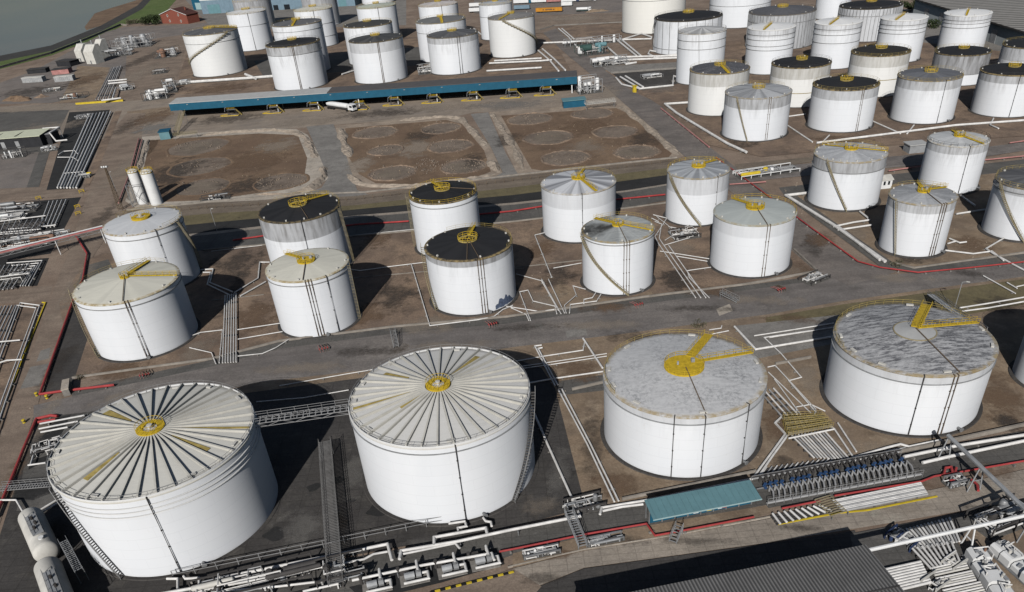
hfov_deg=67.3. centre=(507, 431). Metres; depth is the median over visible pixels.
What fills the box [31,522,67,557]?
dirt patch
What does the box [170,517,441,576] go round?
handrail
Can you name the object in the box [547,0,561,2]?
parked trailer
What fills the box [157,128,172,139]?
kiosk
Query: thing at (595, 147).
plot
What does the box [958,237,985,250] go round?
dirt patch
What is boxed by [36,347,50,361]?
slab
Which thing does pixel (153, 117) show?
dirt patch
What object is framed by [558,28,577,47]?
pipeline
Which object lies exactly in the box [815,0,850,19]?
storage tank
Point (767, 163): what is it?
soil patch
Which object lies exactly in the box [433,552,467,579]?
pump set
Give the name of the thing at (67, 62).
cabin
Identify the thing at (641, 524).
pipeline
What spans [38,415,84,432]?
pipeline
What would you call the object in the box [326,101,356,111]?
tanker lorry
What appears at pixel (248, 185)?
dirt patch
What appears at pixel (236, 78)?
pipeline
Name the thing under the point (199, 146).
tank footing
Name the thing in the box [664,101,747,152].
pipeline
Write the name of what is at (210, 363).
slab
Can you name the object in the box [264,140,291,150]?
dirt patch
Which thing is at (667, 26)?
storage tank
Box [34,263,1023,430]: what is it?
road
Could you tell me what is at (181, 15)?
brick house
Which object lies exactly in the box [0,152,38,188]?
yard
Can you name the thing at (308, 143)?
berm
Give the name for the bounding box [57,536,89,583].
gangway
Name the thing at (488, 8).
storage tank
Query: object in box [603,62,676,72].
slab
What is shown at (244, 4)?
storage tank
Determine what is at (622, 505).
pipeline
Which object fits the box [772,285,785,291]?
foam valve set
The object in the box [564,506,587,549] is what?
gangway
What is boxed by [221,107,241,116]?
loading bay
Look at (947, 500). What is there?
pavement
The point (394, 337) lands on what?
gangway
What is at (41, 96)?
dirt heap
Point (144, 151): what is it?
berm
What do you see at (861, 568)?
warehouse
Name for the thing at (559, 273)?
dirt patch
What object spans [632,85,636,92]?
cabinet
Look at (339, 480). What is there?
oil stain
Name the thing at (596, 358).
pipeline
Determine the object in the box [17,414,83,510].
slab
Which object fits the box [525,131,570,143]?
tank footing
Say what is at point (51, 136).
duct frame
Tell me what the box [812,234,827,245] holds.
dirt patch
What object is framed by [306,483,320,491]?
oil stain
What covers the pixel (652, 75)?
process skid
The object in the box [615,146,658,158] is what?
tank footing
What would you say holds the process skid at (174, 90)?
on the yard at (142, 64)
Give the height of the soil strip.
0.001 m
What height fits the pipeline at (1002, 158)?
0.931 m
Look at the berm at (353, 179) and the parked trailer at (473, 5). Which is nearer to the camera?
the berm at (353, 179)
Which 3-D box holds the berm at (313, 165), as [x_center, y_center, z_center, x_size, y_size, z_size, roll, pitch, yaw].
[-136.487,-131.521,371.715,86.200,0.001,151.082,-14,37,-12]
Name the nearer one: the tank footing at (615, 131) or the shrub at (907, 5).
the tank footing at (615, 131)
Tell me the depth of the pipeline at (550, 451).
160.46 m
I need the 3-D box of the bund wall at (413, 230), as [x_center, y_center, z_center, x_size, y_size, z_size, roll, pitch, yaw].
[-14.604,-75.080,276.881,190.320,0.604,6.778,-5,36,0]
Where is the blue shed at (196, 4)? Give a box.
[191,0,201,9]
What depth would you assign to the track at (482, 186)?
311.41 m
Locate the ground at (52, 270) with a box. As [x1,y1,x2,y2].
[0,0,1023,591]
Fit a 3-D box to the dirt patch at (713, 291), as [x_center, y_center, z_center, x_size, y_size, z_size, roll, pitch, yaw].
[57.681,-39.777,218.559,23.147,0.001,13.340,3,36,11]
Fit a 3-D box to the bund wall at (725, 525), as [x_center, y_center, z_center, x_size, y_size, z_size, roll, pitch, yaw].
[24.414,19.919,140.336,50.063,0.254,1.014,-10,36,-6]
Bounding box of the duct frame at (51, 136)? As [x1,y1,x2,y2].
[43,126,67,143]
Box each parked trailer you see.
[469,2,480,7]
[469,7,478,12]
[513,0,531,3]
[514,5,529,9]
[531,0,546,2]
[536,7,562,12]
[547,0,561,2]
[561,1,572,6]
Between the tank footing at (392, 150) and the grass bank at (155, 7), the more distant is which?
the grass bank at (155, 7)
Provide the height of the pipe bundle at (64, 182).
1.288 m
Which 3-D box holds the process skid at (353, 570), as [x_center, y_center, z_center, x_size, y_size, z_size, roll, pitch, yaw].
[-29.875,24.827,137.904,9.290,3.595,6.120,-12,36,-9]
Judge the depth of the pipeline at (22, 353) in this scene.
224.81 m
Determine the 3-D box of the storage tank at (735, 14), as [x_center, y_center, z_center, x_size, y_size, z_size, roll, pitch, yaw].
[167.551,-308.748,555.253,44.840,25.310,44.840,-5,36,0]
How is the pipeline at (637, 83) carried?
on the slab at (666, 78)
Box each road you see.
[0,78,623,139]
[0,113,144,520]
[0,185,83,199]
[0,286,51,303]
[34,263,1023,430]
[307,124,366,196]
[471,112,518,178]
[474,12,621,32]
[544,29,895,284]
[730,142,1023,181]
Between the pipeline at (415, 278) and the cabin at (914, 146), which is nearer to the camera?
the pipeline at (415, 278)
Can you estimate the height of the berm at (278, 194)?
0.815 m
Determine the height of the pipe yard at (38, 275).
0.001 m
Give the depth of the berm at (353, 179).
317.48 m
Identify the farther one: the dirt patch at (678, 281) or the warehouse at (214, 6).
the warehouse at (214, 6)
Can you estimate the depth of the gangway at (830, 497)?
142.72 m
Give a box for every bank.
[0,0,175,68]
[85,0,141,29]
[183,168,666,224]
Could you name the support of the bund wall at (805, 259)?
on the ground at (52, 270)
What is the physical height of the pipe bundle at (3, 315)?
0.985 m
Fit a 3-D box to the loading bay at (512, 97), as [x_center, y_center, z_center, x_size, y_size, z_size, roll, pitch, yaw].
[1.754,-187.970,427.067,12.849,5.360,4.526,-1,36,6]
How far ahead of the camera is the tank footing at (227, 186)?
336.53 m
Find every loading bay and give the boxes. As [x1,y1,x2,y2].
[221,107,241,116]
[262,104,284,113]
[302,101,323,111]
[348,100,369,110]
[383,96,404,106]
[421,93,443,103]
[461,90,483,101]
[500,88,522,98]
[534,86,556,96]
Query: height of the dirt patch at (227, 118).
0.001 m
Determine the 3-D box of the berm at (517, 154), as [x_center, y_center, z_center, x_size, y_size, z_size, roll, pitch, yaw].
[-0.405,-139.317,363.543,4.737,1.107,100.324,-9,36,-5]
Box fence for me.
[181,158,676,210]
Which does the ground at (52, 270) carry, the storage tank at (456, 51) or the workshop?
the workshop
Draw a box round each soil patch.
[542,279,651,312]
[735,157,811,169]
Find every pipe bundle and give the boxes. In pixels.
[0,202,33,222]
[0,218,45,244]
[0,229,64,250]
[0,232,47,246]
[0,263,29,289]
[0,305,15,339]
[39,199,66,227]
[56,111,111,188]
[95,66,120,99]
[222,293,237,362]
[757,458,837,474]
[764,388,796,415]
[770,504,833,524]
[791,430,848,459]
[832,482,927,511]
[886,560,931,590]
[898,517,960,549]
[911,541,960,569]
[931,560,968,576]
[935,570,976,588]
[942,581,984,591]
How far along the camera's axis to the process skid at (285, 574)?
137.46 m
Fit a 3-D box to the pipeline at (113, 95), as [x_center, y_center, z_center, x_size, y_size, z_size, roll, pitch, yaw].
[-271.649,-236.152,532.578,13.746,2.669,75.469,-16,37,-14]
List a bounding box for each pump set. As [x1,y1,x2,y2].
[358,568,392,591]
[396,560,429,587]
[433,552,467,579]
[466,545,500,571]
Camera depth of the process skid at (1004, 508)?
136.00 m
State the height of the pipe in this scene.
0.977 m
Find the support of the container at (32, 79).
on the yard at (16, 84)
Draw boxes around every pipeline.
[0,215,55,232]
[0,302,39,420]
[0,339,22,362]
[0,414,58,508]
[0,450,59,511]
[6,260,42,285]
[38,236,88,393]
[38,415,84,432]
[39,384,114,394]
[57,150,84,188]
[101,79,126,100]
[165,542,392,591]
[166,575,200,588]
[179,73,272,83]
[189,329,222,363]
[200,268,233,295]
[211,581,338,591]
[215,229,413,250]
[223,543,459,586]
[232,194,664,240]
[234,261,269,296]
[237,323,288,356]
[256,369,371,401]
[341,28,481,74]
[351,262,425,270]
[352,552,496,584]
[398,515,580,559]
[411,264,512,326]
[448,517,492,530]
[486,48,565,71]
[499,516,753,553]
[506,306,553,320]
[516,274,558,310]
[516,341,585,361]
[519,290,556,320]
[521,353,606,368]
[530,371,602,382]
[531,405,581,516]
[533,344,557,385]
[535,232,580,277]
[541,33,676,57]
[541,279,564,313]
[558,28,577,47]
[558,389,619,501]
[563,285,585,312]
[569,292,600,312]
[582,337,602,368]
[599,478,752,514]
[607,38,676,64]
[615,75,675,89]
[651,214,705,297]
[656,216,696,239]
[660,108,709,147]
[660,237,710,297]
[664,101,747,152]
[709,325,728,334]
[716,157,1023,273]
[729,140,1023,184]
[734,326,830,349]
[753,416,788,475]
[754,322,833,337]
[763,330,814,410]
[767,365,824,414]
[782,460,1023,508]
[784,191,886,262]
[788,113,998,142]
[816,119,1023,143]
[827,422,856,455]
[833,211,871,230]
[851,439,941,461]
[903,433,1023,463]
[941,466,979,491]
[945,237,1023,270]
[956,195,985,214]
[960,297,1023,311]
[983,275,1023,293]
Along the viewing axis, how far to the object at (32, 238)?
293.07 m
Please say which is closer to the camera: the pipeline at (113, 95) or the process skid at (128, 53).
the pipeline at (113, 95)
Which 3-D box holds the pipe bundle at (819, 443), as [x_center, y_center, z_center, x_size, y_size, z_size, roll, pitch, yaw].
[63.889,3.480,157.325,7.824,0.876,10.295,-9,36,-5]
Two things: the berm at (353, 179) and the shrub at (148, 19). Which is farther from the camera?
the shrub at (148, 19)
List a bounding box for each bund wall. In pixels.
[72,270,815,378]
[126,156,676,210]
[203,202,665,250]
[211,294,263,300]
[353,268,524,277]
[508,516,769,567]
[514,259,581,267]
[540,21,621,29]
[572,380,602,390]
[611,67,675,73]
[622,469,756,500]
[775,355,811,364]
[793,248,816,269]
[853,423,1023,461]
[894,251,1023,268]
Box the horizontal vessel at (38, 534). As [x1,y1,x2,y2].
[18,507,59,560]
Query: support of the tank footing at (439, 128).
on the tank footing at (427, 127)
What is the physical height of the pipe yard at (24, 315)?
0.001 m
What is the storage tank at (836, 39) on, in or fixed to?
on the ground at (52, 270)
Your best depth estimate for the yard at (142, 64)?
608.09 m
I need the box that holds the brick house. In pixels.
[159,6,199,23]
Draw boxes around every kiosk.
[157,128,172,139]
[561,96,585,107]
[881,174,893,188]
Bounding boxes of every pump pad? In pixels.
[293,561,337,591]
[350,547,503,591]
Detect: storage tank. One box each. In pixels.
[46,380,281,580]
[68,257,200,362]
[102,204,202,285]
[182,24,248,77]
[226,7,272,51]
[232,0,275,26]
[257,190,354,266]
[265,35,329,90]
[265,247,362,338]
[271,16,331,70]
[293,4,339,46]
[301,0,341,24]
[343,18,393,65]
[348,31,409,84]
[348,344,538,526]
[356,1,399,32]
[362,0,395,4]
[405,177,479,256]
[415,13,466,62]
[418,0,458,18]
[420,222,518,316]
[426,27,482,75]
[478,0,511,40]
[487,10,537,57]
[541,166,615,243]
[580,212,655,296]
[600,329,767,480]
[621,0,685,34]
[652,8,722,54]
[663,156,730,226]
[675,23,726,84]
[686,59,749,116]
[707,193,796,278]
[709,0,771,28]
[720,80,792,141]
[744,3,816,48]
[745,21,795,74]
[769,54,831,107]
[804,139,888,211]
[805,73,880,132]
[810,17,862,69]
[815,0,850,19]
[819,299,998,437]
[837,0,903,41]
[847,43,911,97]
[874,179,957,258]
[876,12,928,62]
[887,65,963,124]
[914,126,990,195]
[931,43,992,85]
[935,7,992,48]
[968,60,1023,117]
[977,165,1023,242]
[997,36,1023,62]
[1008,336,1023,387]
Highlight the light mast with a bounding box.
[100,166,123,208]
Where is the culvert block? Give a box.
[61,378,71,396]
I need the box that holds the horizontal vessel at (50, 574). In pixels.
[34,556,72,591]
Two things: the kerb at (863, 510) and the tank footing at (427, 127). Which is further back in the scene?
the tank footing at (427, 127)
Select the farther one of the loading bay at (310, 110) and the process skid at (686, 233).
the loading bay at (310, 110)
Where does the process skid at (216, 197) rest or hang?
on the ground at (52, 270)
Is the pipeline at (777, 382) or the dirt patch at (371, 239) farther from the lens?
the dirt patch at (371, 239)
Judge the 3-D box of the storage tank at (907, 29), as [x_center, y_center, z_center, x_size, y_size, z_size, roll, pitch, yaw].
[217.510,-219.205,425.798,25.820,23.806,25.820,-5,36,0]
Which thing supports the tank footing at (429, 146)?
on the tank footing at (468, 143)
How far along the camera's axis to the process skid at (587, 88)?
424.65 m
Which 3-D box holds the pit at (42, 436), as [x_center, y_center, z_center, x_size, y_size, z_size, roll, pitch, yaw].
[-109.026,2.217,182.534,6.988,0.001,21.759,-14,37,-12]
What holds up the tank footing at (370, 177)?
on the tank footing at (376, 172)
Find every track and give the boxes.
[127,158,680,215]
[168,431,1023,591]
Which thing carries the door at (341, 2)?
in the warehouse at (214, 6)
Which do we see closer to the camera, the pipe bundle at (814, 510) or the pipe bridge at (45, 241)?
the pipe bundle at (814, 510)
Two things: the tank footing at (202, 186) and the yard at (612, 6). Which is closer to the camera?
the tank footing at (202, 186)
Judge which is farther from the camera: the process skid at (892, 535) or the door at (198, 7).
the door at (198, 7)
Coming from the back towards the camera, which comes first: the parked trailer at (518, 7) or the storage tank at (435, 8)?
the parked trailer at (518, 7)
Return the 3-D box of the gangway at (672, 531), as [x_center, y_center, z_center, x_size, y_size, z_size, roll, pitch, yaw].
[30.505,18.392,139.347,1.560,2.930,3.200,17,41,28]
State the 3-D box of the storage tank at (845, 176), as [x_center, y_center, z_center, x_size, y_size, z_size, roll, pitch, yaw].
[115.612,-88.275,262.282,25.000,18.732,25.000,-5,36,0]
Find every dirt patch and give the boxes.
[6,102,77,111]
[7,87,52,95]
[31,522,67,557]
[65,72,110,86]
[102,363,142,378]
[135,110,168,126]
[154,158,203,188]
[204,85,243,92]
[206,115,243,121]
[211,252,262,275]
[222,176,267,191]
[237,304,276,327]
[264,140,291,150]
[331,516,343,529]
[348,156,369,171]
[353,108,418,116]
[356,303,382,323]
[366,234,389,245]
[382,287,418,307]
[399,141,426,155]
[484,101,527,106]
[530,242,552,257]
[536,295,554,306]
[545,269,572,284]
[551,551,567,557]
[560,363,590,381]
[592,304,620,310]
[593,475,635,495]
[634,133,648,143]
[661,271,690,290]
[695,289,729,295]
[763,410,788,434]
[787,266,807,273]
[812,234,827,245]
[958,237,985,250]
[982,375,1021,418]
[998,415,1019,428]
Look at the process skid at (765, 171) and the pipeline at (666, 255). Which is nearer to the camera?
the pipeline at (666, 255)
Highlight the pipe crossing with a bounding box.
[782,411,834,438]
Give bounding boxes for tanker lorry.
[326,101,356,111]
[576,7,591,11]
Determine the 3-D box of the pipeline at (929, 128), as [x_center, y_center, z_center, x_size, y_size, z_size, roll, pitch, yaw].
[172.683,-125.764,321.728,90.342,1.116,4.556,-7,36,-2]
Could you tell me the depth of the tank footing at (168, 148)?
393.23 m
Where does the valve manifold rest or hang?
on the ground at (52, 270)
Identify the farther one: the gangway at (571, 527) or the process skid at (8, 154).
the process skid at (8, 154)
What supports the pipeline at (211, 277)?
on the ground at (52, 270)
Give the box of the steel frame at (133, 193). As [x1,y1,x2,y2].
[125,181,147,206]
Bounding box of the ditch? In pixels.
[185,175,666,233]
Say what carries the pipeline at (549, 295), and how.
on the ground at (52, 270)
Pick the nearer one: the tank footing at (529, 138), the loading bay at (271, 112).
the tank footing at (529, 138)
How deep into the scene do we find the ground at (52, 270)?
286.67 m
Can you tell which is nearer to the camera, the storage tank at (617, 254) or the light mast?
the storage tank at (617, 254)
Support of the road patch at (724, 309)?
on the road at (357, 354)
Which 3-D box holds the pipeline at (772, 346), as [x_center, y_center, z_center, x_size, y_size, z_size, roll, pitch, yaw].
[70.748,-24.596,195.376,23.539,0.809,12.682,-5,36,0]
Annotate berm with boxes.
[125,128,327,207]
[136,139,149,170]
[200,128,318,157]
[255,192,301,196]
[293,166,327,192]
[335,117,501,187]
[337,127,353,156]
[346,173,496,188]
[399,115,489,146]
[485,160,500,172]
[489,103,683,175]
[490,113,523,168]
[619,106,678,154]
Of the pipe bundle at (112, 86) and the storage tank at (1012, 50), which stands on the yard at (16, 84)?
the pipe bundle at (112, 86)
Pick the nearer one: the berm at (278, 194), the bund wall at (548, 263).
the bund wall at (548, 263)
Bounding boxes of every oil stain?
[262,527,283,541]
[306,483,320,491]
[329,477,344,484]
[347,498,355,501]
[366,505,384,516]
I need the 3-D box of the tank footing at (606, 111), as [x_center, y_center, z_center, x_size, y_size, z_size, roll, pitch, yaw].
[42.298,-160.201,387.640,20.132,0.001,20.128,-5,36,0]
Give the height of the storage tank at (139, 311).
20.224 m
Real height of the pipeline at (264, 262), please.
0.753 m
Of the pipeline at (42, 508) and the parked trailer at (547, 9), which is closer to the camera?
the pipeline at (42, 508)
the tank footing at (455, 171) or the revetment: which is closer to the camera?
the tank footing at (455, 171)
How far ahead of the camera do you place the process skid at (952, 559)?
129.20 m
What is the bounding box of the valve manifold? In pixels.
[751,448,927,506]
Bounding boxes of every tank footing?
[165,137,231,156]
[165,156,234,177]
[168,138,228,155]
[169,157,230,175]
[173,177,231,195]
[175,141,220,153]
[176,160,223,173]
[177,178,228,194]
[185,181,220,192]
[252,172,309,191]
[255,173,306,190]
[261,175,300,186]
[351,126,398,138]
[354,127,395,137]
[362,129,388,136]
[366,144,403,155]
[367,165,416,180]
[368,145,401,154]
[370,166,414,179]
[375,146,396,153]
[377,168,408,178]
[420,122,461,133]
[423,123,459,133]
[427,125,454,131]
[427,139,474,153]
[430,140,471,152]
[433,141,466,149]
[439,158,487,173]
[442,159,484,172]
[447,161,479,170]
[507,112,552,124]
[509,113,550,124]
[515,115,543,122]
[522,130,573,144]
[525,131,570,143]
[533,132,563,141]
[541,150,591,165]
[543,151,588,164]
[547,153,582,162]
[570,107,613,118]
[573,108,611,117]
[580,110,604,116]
[591,125,638,138]
[593,126,635,136]
[599,128,629,135]
[612,144,661,158]
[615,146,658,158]
[619,147,653,155]
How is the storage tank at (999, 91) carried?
on the ground at (52, 270)
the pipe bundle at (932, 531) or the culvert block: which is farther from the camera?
the culvert block
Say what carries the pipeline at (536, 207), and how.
on the ground at (52, 270)
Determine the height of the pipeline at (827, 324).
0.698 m
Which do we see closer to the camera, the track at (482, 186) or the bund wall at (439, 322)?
the bund wall at (439, 322)
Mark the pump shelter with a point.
(694, 502)
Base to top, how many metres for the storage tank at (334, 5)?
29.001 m
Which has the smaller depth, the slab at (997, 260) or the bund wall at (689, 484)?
the bund wall at (689, 484)
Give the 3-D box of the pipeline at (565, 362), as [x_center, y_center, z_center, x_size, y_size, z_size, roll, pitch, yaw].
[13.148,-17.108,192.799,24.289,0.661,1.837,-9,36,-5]
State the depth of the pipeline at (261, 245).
274.51 m
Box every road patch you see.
[127,107,173,117]
[565,328,586,337]
[716,304,732,315]
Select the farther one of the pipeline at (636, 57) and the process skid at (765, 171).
the pipeline at (636, 57)
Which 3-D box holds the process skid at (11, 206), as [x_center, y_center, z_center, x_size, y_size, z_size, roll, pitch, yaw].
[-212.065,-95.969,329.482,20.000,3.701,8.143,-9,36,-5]
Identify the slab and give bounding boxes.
[0,358,582,591]
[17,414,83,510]
[20,364,47,388]
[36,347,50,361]
[43,310,87,391]
[71,275,830,395]
[76,259,111,286]
[190,185,666,250]
[254,47,481,74]
[555,375,603,394]
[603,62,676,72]
[613,69,676,87]
[736,314,843,357]
[766,279,1023,321]
[779,159,1023,193]
[791,196,1023,273]
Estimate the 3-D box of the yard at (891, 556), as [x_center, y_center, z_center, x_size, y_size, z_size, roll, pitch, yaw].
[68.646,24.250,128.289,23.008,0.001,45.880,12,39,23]
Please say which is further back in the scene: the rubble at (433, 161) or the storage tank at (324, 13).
the storage tank at (324, 13)
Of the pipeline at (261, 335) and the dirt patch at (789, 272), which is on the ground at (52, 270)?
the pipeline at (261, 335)
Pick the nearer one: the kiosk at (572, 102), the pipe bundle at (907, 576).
the pipe bundle at (907, 576)
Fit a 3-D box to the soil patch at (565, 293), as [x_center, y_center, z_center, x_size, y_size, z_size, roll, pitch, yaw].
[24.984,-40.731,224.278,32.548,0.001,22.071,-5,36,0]
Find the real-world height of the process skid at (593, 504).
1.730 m
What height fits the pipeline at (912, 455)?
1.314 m
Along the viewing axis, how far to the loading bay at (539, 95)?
425.62 m
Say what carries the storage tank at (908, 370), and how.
on the ground at (52, 270)
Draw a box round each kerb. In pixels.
[0,302,45,412]
[75,99,123,104]
[189,184,666,235]
[429,571,513,591]
[778,495,937,524]
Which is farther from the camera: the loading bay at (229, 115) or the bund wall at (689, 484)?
the loading bay at (229, 115)
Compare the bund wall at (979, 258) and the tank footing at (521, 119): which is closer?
the bund wall at (979, 258)
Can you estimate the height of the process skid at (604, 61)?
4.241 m
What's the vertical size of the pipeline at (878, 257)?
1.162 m
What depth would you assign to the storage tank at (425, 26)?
523.27 m
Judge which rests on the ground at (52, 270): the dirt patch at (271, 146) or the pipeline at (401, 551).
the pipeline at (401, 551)
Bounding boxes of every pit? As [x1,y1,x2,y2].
[13,481,53,499]
[28,415,69,469]
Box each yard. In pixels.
[0,23,209,103]
[0,110,68,186]
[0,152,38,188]
[0,197,80,260]
[0,258,48,286]
[0,303,41,410]
[47,110,109,189]
[59,66,109,102]
[83,111,120,186]
[124,35,185,100]
[186,0,405,28]
[439,569,540,591]
[474,0,621,14]
[537,530,855,591]
[850,508,987,591]
[902,9,1001,50]
[958,499,1023,591]
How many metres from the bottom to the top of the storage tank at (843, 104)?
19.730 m
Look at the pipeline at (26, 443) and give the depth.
179.76 m
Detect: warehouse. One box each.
[199,0,361,13]
[633,544,904,591]
[913,0,1023,45]
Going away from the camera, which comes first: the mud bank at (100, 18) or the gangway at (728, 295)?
the gangway at (728, 295)
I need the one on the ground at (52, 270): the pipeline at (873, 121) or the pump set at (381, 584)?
the pipeline at (873, 121)
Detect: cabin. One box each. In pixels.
[26,66,49,73]
[50,66,72,74]
[55,58,79,66]
[903,140,926,153]
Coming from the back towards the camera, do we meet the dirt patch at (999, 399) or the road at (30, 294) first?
the road at (30, 294)
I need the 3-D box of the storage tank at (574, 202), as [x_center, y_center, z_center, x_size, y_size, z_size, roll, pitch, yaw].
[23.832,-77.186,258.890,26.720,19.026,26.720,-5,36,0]
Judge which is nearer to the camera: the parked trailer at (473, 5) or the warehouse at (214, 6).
the parked trailer at (473, 5)
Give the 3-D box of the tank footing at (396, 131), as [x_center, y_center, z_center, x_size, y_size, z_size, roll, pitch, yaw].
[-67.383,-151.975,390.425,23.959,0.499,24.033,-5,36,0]
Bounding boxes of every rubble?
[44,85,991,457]
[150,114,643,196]
[174,114,658,192]
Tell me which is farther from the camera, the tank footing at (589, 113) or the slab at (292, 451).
the tank footing at (589, 113)
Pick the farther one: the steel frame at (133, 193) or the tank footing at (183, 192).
the tank footing at (183, 192)
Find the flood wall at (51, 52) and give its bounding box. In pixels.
[0,23,126,67]
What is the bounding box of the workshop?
[0,128,49,149]
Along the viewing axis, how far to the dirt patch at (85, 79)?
584.66 m
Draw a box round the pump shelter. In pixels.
[644,480,761,523]
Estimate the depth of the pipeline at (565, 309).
222.40 m
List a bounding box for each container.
[21,75,46,82]
[53,74,75,81]
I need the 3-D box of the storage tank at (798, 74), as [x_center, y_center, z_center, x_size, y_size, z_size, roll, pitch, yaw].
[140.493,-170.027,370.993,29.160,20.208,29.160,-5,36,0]
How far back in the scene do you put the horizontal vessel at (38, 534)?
147.50 m
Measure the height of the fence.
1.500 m
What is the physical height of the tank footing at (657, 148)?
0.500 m
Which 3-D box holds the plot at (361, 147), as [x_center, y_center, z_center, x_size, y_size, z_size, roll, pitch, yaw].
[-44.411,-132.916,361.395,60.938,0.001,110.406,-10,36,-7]
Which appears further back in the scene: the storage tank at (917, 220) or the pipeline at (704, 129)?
the pipeline at (704, 129)
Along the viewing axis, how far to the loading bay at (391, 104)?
434.28 m
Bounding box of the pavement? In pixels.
[513,470,1023,584]
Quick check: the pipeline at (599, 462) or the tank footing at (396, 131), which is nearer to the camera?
the pipeline at (599, 462)
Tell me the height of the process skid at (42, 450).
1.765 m
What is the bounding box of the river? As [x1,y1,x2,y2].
[0,0,134,55]
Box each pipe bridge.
[0,225,105,256]
[869,514,1023,550]
[938,434,1023,542]
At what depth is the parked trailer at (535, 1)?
730.59 m
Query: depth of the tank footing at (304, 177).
334.28 m
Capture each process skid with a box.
[0,146,28,159]
[0,199,41,213]
[0,211,26,224]
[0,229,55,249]
[0,269,30,284]
[30,434,61,458]
[40,144,58,151]
[42,87,61,92]
[53,229,70,235]
[58,91,89,100]
[74,113,91,119]
[76,172,91,178]
[101,45,134,57]
[110,32,156,49]
[117,83,134,91]
[140,86,171,100]
[151,67,168,74]
[152,46,180,58]
[161,77,177,93]
[169,79,190,85]
[187,552,321,591]
[199,192,230,200]
[314,548,367,591]
[416,63,431,74]
[522,543,560,560]
[561,490,606,516]
[562,34,621,46]
[574,42,608,56]
[574,74,602,94]
[586,530,624,547]
[590,54,631,67]
[640,72,662,79]
[668,225,701,240]
[732,162,799,179]
[797,269,830,285]
[883,524,921,552]
[920,570,950,591]
[941,472,969,488]
[941,550,967,573]
[963,493,1023,540]
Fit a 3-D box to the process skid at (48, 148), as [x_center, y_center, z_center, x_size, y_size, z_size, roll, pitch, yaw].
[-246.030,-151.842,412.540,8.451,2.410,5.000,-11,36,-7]
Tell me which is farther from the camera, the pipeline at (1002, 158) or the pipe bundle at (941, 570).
the pipeline at (1002, 158)
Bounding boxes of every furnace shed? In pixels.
[74,39,86,61]
[83,40,104,63]
[94,35,110,57]
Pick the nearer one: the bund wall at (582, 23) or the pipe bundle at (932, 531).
the pipe bundle at (932, 531)
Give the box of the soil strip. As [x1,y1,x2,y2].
[513,505,771,567]
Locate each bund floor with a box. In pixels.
[59,195,813,378]
[174,26,570,94]
[233,277,1023,504]
[555,23,621,43]
[605,39,1023,156]
[783,173,1023,266]
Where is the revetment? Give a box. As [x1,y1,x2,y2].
[0,0,149,60]
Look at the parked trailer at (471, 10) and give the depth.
713.13 m
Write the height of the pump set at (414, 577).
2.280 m
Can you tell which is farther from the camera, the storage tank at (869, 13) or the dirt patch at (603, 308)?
the storage tank at (869, 13)
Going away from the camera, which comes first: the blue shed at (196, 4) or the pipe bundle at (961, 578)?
the pipe bundle at (961, 578)
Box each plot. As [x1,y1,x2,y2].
[141,133,306,201]
[345,120,490,183]
[502,108,671,170]
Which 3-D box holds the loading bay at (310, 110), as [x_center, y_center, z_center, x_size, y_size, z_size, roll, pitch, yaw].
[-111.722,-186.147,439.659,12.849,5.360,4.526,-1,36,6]
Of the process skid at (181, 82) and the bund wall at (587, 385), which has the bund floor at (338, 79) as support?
the process skid at (181, 82)
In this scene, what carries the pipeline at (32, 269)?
on the pipe yard at (38, 275)
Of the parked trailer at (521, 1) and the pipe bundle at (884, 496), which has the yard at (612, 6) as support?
the parked trailer at (521, 1)
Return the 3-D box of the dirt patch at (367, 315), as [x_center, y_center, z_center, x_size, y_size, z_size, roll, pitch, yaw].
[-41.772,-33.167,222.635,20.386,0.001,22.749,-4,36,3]
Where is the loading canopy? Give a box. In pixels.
[169,70,576,113]
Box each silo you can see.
[125,166,148,204]
[138,167,162,205]
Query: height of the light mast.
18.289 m
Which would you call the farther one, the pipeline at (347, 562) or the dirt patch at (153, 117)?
the dirt patch at (153, 117)
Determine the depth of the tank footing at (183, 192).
338.21 m
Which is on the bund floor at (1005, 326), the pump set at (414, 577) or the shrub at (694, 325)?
the shrub at (694, 325)
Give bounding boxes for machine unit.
[961,546,1013,591]
[987,540,1023,584]
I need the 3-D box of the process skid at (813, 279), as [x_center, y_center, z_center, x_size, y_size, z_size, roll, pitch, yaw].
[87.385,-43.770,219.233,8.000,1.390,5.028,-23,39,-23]
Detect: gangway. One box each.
[0,478,50,492]
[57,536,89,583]
[172,130,197,137]
[173,109,187,133]
[251,399,347,427]
[318,438,345,587]
[389,327,398,347]
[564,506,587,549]
[584,98,615,109]
[669,522,683,543]
[719,288,739,302]
[814,495,848,519]
[927,290,987,328]
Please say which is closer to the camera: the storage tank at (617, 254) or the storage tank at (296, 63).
the storage tank at (617, 254)
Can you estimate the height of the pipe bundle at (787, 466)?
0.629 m
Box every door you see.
[195,3,201,9]
[207,4,220,13]
[284,4,289,9]
[338,0,346,6]
[938,13,943,23]
[989,29,997,43]
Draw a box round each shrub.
[139,14,161,24]
[691,318,705,329]
[889,259,903,268]
[900,0,914,10]
[927,19,941,28]
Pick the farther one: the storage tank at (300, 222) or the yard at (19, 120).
the yard at (19, 120)
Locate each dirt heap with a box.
[1,95,30,101]
[34,94,48,97]
[585,9,608,12]

